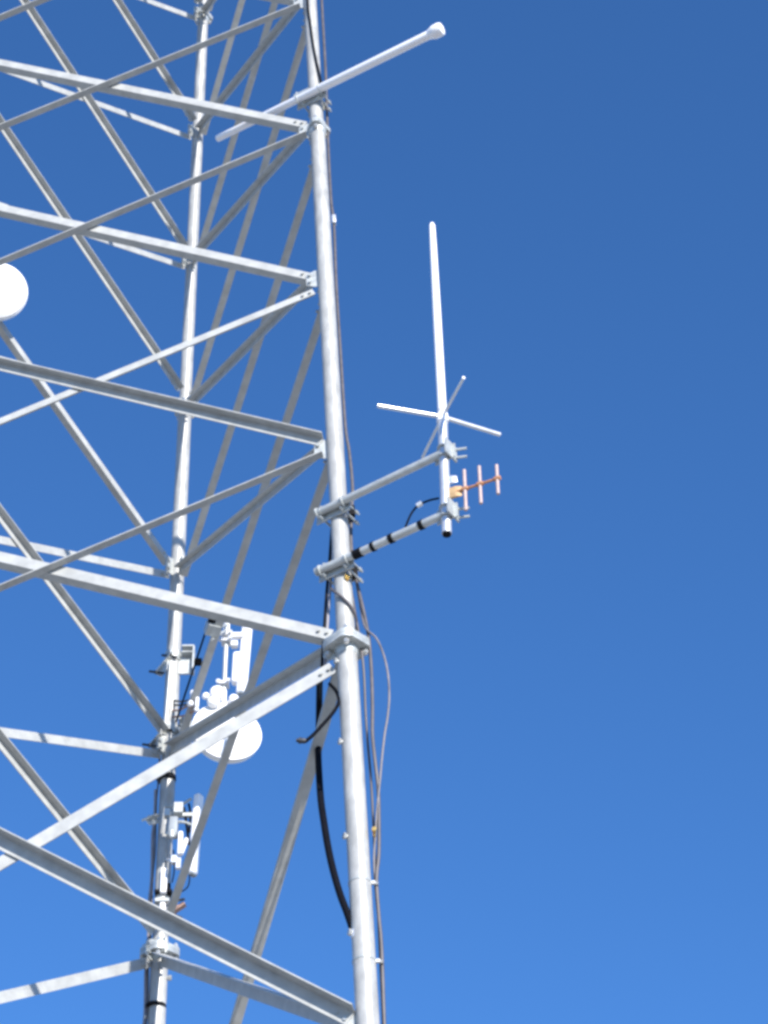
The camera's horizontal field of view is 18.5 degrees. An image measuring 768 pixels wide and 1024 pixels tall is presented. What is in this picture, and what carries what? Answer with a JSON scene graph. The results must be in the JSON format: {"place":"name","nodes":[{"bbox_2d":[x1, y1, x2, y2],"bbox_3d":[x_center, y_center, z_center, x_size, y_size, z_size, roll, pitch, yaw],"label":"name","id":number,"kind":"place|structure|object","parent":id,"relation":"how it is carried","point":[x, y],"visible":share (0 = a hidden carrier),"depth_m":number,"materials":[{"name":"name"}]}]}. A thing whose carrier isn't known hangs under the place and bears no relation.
{"place":"outdoors","nodes":[
{"label":"outdoors","id":0,"kind":"place"},
{"bbox_2d":[0,0,767,1023],"label":"sky","id":1,"kind":"structure","parent":0,"point":[574,787],"materials":[{"name":"blue"}]},
{"label":"ground","id":2,"kind":"structure","parent":0,"visible":0},
{"bbox_2d":[0,0,379,1023],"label":"lattice tower","id":3,"kind":"structure","parent":2,"relation":"on","point":[344,642],"depth_m":19.34,"materials":[{"name":"metal"}]},
{"bbox_2d":[0,264,27,320],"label":"dish antenna","id":4,"kind":"object","parent":3,"relation":"attached to","point":[13,292],"visible":0.98,"depth_m":21.37,"materials":[{"name":"white plastic"}]},
{"bbox_2d":[142,789,156,1023],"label":"leg cable","id":5,"kind":"object","parent":3,"relation":"attached to","point":[149,900],"visible":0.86,"depth_m":20.00,"materials":[{"name":"black rubber"}]},
{"bbox_2d":[145,759,159,1023],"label":"leg cable","id":6,"kind":"object","parent":3,"relation":"attached to","point":[152,892],"visible":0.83,"depth_m":19.99,"materials":[{"name":"black rubber"}]},
{"bbox_2d":[145,1001,165,1007],"bbox_3d":[-1.867,4.043,19.255,0.172,0.034,0.173,5,-42,-7],"label":"cable tie","id":7,"kind":"object","parent":3,"relation":"attached to","point":[148,1004],"visible":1,"depth_m":19.20,"materials":[{"name":"black plastic"}]},
{"bbox_2d":[155,898,169,908],"bbox_3d":[-1.863,3.321,19.780,0.120,0.129,0.100,-1,-42,0],"label":"white box","id":8,"kind":"object","parent":3,"relation":"attached to","point":[162,901],"visible":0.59,"depth_m":19.77,"materials":[{"name":"white plastic"}]},
{"bbox_2d":[154,868,172,897],"bbox_3d":[-1.860,3.147,19.940,0.150,0.238,0.140,-1,-42,0],"label":"white box","id":9,"kind":"object","parent":3,"relation":"attached to","point":[165,888],"visible":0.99,"depth_m":19.87,"materials":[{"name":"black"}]},
{"bbox_2d":[156,772,175,783],"bbox_3d":[-1.907,2.335,20.630,0.173,0.050,0.174,5,-42,-7],"label":"cable tie","id":10,"kind":"object","parent":3,"relation":"attached to","point":[171,775],"visible":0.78,"depth_m":20.58,"materials":[{"name":"black"}]},
{"bbox_2d":[142,645,195,748],"bbox_3d":[-1.921,1.690,21.126,0.438,1.128,0.249,5,-42,-7],"label":"pipe bracket","id":11,"kind":"object","parent":3,"relation":"attached to","point":[185,656],"visible":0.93,"depth_m":21.29,"materials":[{"name":"metal"}]},
{"bbox_2d":[165,831,187,882],"bbox_3d":[-1.796,2.958,19.947,0.103,0.490,0.345,31,-51,-30],"label":"antenna","id":12,"kind":"object","parent":3,"relation":"attached to","point":[174,860],"visible":1,"depth_m":19.90,"materials":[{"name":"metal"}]},
{"bbox_2d":[174,898,186,917],"bbox_3d":[-1.734,3.332,19.764,0.148,0.201,0.063,-7,-42,7],"label":"rusty clamp","id":13,"kind":"object","parent":3,"relation":"attached to","point":[180,906],"visible":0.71,"depth_m":19.76,"materials":[{"name":"metal"}]},
{"bbox_2d":[172,700,193,711],"bbox_3d":[-1.780,1.723,20.757,0.064,0.389,0.637,13,-44,-15],"label":"ball radio","id":14,"kind":"object","parent":3,"relation":"attached to","point":[190,703],"visible":0.99,"depth_m":20.45,"materials":[{"name":"white plastic"}]},
{"bbox_2d":[173,690,192,702],"bbox_3d":[-1.778,1.680,20.831,0.053,0.451,0.582,16,-45,-18],"label":"radio","id":15,"kind":"object","parent":3,"relation":"attached to","point":[180,701],"visible":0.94,"depth_m":20.77,"materials":[{"name":"metal"}]},
{"bbox_2d":[165,793,203,877],"bbox_3d":[-1.758,2.767,20.080,0.382,0.822,0.195,-20,-45,20],"label":"panel antenna","id":16,"kind":"object","parent":3,"relation":"attached to","point":[179,811],"visible":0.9,"depth_m":20.16,"materials":[{"name":"white plastic"}]},
{"bbox_2d":[141,808,178,838],"bbox_3d":[-1.913,2.677,20.061,0.313,0.290,0.130,-1,-42,0],"label":"radio box","id":17,"kind":"object","parent":16,"relation":"attached to","point":[172,823],"visible":1,"depth_m":20.07,"materials":[{"name":"white plastic"}]},
{"bbox_2d":[172,707,198,717],"bbox_3d":[-1.754,1.774,20.719,0.048,0.382,0.655,17,-45,-19],"label":"ball radio","id":18,"kind":"object","parent":3,"relation":"attached to","point":[196,709],"visible":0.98,"depth_m":20.48,"materials":[{"name":"white plastic"}]},
{"bbox_2d":[173,697,198,707],"bbox_3d":[-1.757,1.720,20.772,0.041,0.484,0.636,18,-45,-20],"label":"radio","id":19,"kind":"object","parent":3,"relation":"attached to","point":[197,702],"visible":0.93,"depth_m":20.47,"materials":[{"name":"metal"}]},
{"bbox_2d":[175,619,215,722],"bbox_3d":[-1.604,1.347,20.417,0.128,0.514,1.009,14,-44,-16],"label":"brace cable","id":20,"kind":"object","parent":3,"relation":"attached to","point":[197,661],"visible":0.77,"depth_m":20.40,"materials":[{"name":"black plastic"}]},
{"bbox_2d":[175,703,261,763],"bbox_3d":[-1.567,1.914,20.447,0.976,0.802,0.480,-18,-45,18],"label":"dish antenna","id":21,"kind":"object","parent":3,"relation":"attached to","point":[247,743],"visible":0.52,"depth_m":20.20,"materials":[{"name":"white plastic"}]},
{"bbox_2d":[204,620,232,703],"bbox_3d":[-1.454,1.153,20.572,0.168,1.138,0.790,-3,-42,3],"label":"mount pipe","id":22,"kind":"object","parent":3,"relation":"attached to","point":[213,631],"visible":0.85,"depth_m":20.73,"materials":[{"name":"metal"}]},
{"bbox_2d":[202,692,209,699],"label":"horn antenna","id":23,"kind":"object","parent":22,"relation":"attached to","point":[205,695],"visible":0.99,"depth_m":20.43,"materials":[{"name":"white plastic"}]},
{"bbox_2d":[207,696,219,708],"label":"horn antenna","id":24,"kind":"object","parent":22,"relation":"attached to","point":[213,702],"visible":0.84,"depth_m":20.34,"materials":[{"name":"white plastic"}]},
{"bbox_2d":[210,686,224,699],"bbox_3d":[-1.459,1.610,20.558,0.136,0.142,0.211,5,-42,-7],"label":"horn antenna","id":25,"kind":"object","parent":22,"relation":"attached to","point":[218,691],"visible":0.82,"depth_m":20.48,"materials":[{"name":"white plastic"}]},
{"bbox_2d":[226,694,237,703],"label":"horn antenna","id":26,"kind":"object","parent":22,"relation":"attached to","point":[232,697],"visible":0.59,"depth_m":20.52,"materials":[{"name":"white plastic"}]},
{"bbox_2d":[228,627,251,696],"bbox_3d":[-1.284,1.309,20.894,0.215,0.802,0.093,-1,-42,0],"label":"panel antenna","id":27,"kind":"object","parent":22,"relation":"attached to","point":[240,668],"visible":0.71,"depth_m":20.84,"materials":[{"name":"white plastic"}]},
{"bbox_2d":[306,0,321,82],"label":"coax cable","id":28,"kind":"object","parent":3,"relation":"attached to","point":[313,46],"visible":0.94,"depth_m":21.53,"materials":[{"name":"black plastic"}]},
{"bbox_2d":[296,682,339,743],"bbox_3d":[-0.436,1.341,16.130,0.312,0.662,0.166,31,-51,-30],"label":"pigtail cable","id":29,"kind":"object","parent":3,"relation":"attached to","point":[300,740],"visible":1,"depth_m":16.02,"materials":[{"name":"plastic"}]},
{"bbox_2d":[319,527,331,700],"bbox_3d":[-0.455,0.795,17.288,0.088,1.420,0.716,5,-42,-7],"label":"coax cable","id":30,"kind":"object","parent":3,"relation":"attached to","point":[325,614],"visible":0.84,"depth_m":16.93,"materials":[{"name":"black plastic"}]},
{"bbox_2d":[324,556,332,664],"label":"coax cable","id":31,"kind":"object","parent":3,"relation":"attached to","point":[328,612],"visible":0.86,"depth_m":16.92,"materials":[{"name":"grey rubber"}]},
{"bbox_2d":[215,23,444,141],"bbox_3d":[-0.452,-3.774,20.963,2.354,0.264,0.286,-23,-46,23],"label":"tube antenna","id":32,"kind":"object","parent":3,"relation":"attached to","point":[304,98],"visible":0.98,"depth_m":20.81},
{"bbox_2d":[332,214,335,225],"bbox_3d":[-0.422,-2.464,19.879,0.038,0.101,0.053,-1,-42,0],"label":"cable tie","id":33,"kind":"object","parent":3,"relation":"attached to","point":[333,218],"visible":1,"depth_m":19.85,"materials":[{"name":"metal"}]},
{"bbox_2d":[315,683,353,939],"bbox_3d":[-0.379,2.355,15.689,0.282,3.287,0.943,16,-45,-18],"label":"feeder cable","id":34,"kind":"object","parent":3,"relation":"attached to","point":[327,841],"visible":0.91,"depth_m":15.55,"materials":[{"name":"plastic"}]},
{"bbox_2d":[331,588,357,630],"bbox_3d":[-0.280,0.673,16.805,0.196,0.418,0.133,5,-42,-7],"label":"coax cable","id":35,"kind":"object","parent":3,"relation":"attached to","point":[346,601],"visible":0.94,"depth_m":16.75,"materials":[{"name":"grey rubber"}]},
{"bbox_2d":[344,574,350,580],"bbox_3d":[-0.266,0.470,16.941,0.048,0.060,0.020,18,-45,-19],"label":"ground lug","id":36,"kind":"object","parent":3,"relation":"attached to","point":[347,577],"visible":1,"depth_m":16.93,"materials":[{"name":"gold metal"}]},
{"bbox_2d":[320,0,385,1023],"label":"coax cable","id":37,"kind":"object","parent":3,"relation":"attached to","point":[363,613],"visible":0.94,"depth_m":16.95,"materials":[{"name":"grey rubber"}]},
{"bbox_2d":[351,566,357,578],"bbox_3d":[-0.217,0.439,17.076,0.058,0.100,0.053,-1,-42,0],"label":"cable tie","id":38,"kind":"object","parent":3,"relation":"attached to","point":[355,569],"visible":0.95,"depth_m":17.05,"materials":[{"name":"black plastic"}]},
{"bbox_2d":[348,876,377,886],"bbox_3d":[-0.144,2.400,15.182,0.181,0.024,0.154,24,-48,-25],"label":"hose band","id":39,"kind":"object","parent":3,"relation":"attached to","point":[373,882],"visible":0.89,"depth_m":15.14,"materials":[{"name":"metal"}]},
{"bbox_2d":[353,596,380,993],"bbox_3d":[-0.119,1.908,15.720,0.247,3.822,0.078,-10,-43,10],"label":"coax cable","id":40,"kind":"object","parent":3,"relation":"attached to","point":[367,738],"visible":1,"depth_m":16.06,"materials":[{"name":"grey rubber"}]},
{"bbox_2d":[352,954,382,964],"bbox_3d":[-0.112,2.826,14.771,0.181,0.024,0.154,24,-48,-25],"label":"hose band","id":41,"kind":"object","parent":3,"relation":"attached to","point":[371,956],"visible":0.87,"depth_m":14.73,"materials":[{"name":"metal"}]},
{"bbox_2d":[356,588,389,1017],"bbox_3d":[-0.082,2.040,15.557,0.276,4.444,0.066,-16,-44,16],"label":"coax cable","id":42,"kind":"object","parent":3,"relation":"attached to","point":[387,716],"visible":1,"depth_m":15.95,"materials":[{"name":"grey rubber"}]},
{"bbox_2d":[372,827,376,836],"bbox_3d":[-0.064,2.089,15.422,0.034,0.060,0.060,-1,-42,0],"label":"ground clamp","id":43,"kind":"object","parent":3,"relation":"attached to","point":[374,829],"visible":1,"depth_m":15.40,"materials":[{"name":"gold metal"}]},
{"bbox_2d":[314,410,469,584],"bbox_3d":[0.064,-0.040,17.111,1.298,1.185,0.289,-26,-48,26],"label":"side arm mount","id":44,"kind":"object","parent":3,"relation":"attached to","point":[449,508],"visible":0.98,"depth_m":16.96,"materials":[{"name":"metal"}]},
{"bbox_2d":[348,505,354,517],"bbox_3d":[-0.240,-0.004,17.503,0.052,0.098,0.053,-1,-42,0],"label":"cable tie","id":45,"kind":"object","parent":44,"relation":"attached to","point":[351,512],"visible":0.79,"depth_m":17.47,"materials":[{"name":"black plastic"}]},
{"bbox_2d":[405,497,438,526],"bbox_3d":[0.277,-0.013,16.967,0.257,0.299,0.082,5,-42,-7],"label":"yagi cable","id":46,"kind":"object","parent":44,"relation":"hanging from","point":[419,504],"visible":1,"depth_m":16.97,"materials":[{"name":"plastic"}]},
{"bbox_2d":[377,222,500,457],"bbox_3d":[0.394,-1.446,17.946,0.719,2.204,0.678,-17,-44,17],"label":"whip antenna","id":47,"kind":"object","parent":44,"relation":"attached to","point":[439,367],"visible":0.98,"depth_m":17.50,"materials":[{"name":"metal"}]},
{"bbox_2d":[449,464,500,510],"bbox_3d":[0.628,-0.173,16.631,0.423,0.384,0.036,-18,-45,18],"label":"yagi antenna","id":48,"kind":"object","parent":44,"relation":"attached to","point":[455,491],"visible":1,"depth_m":16.64,"materials":[{"name":"metal"}]}
]}

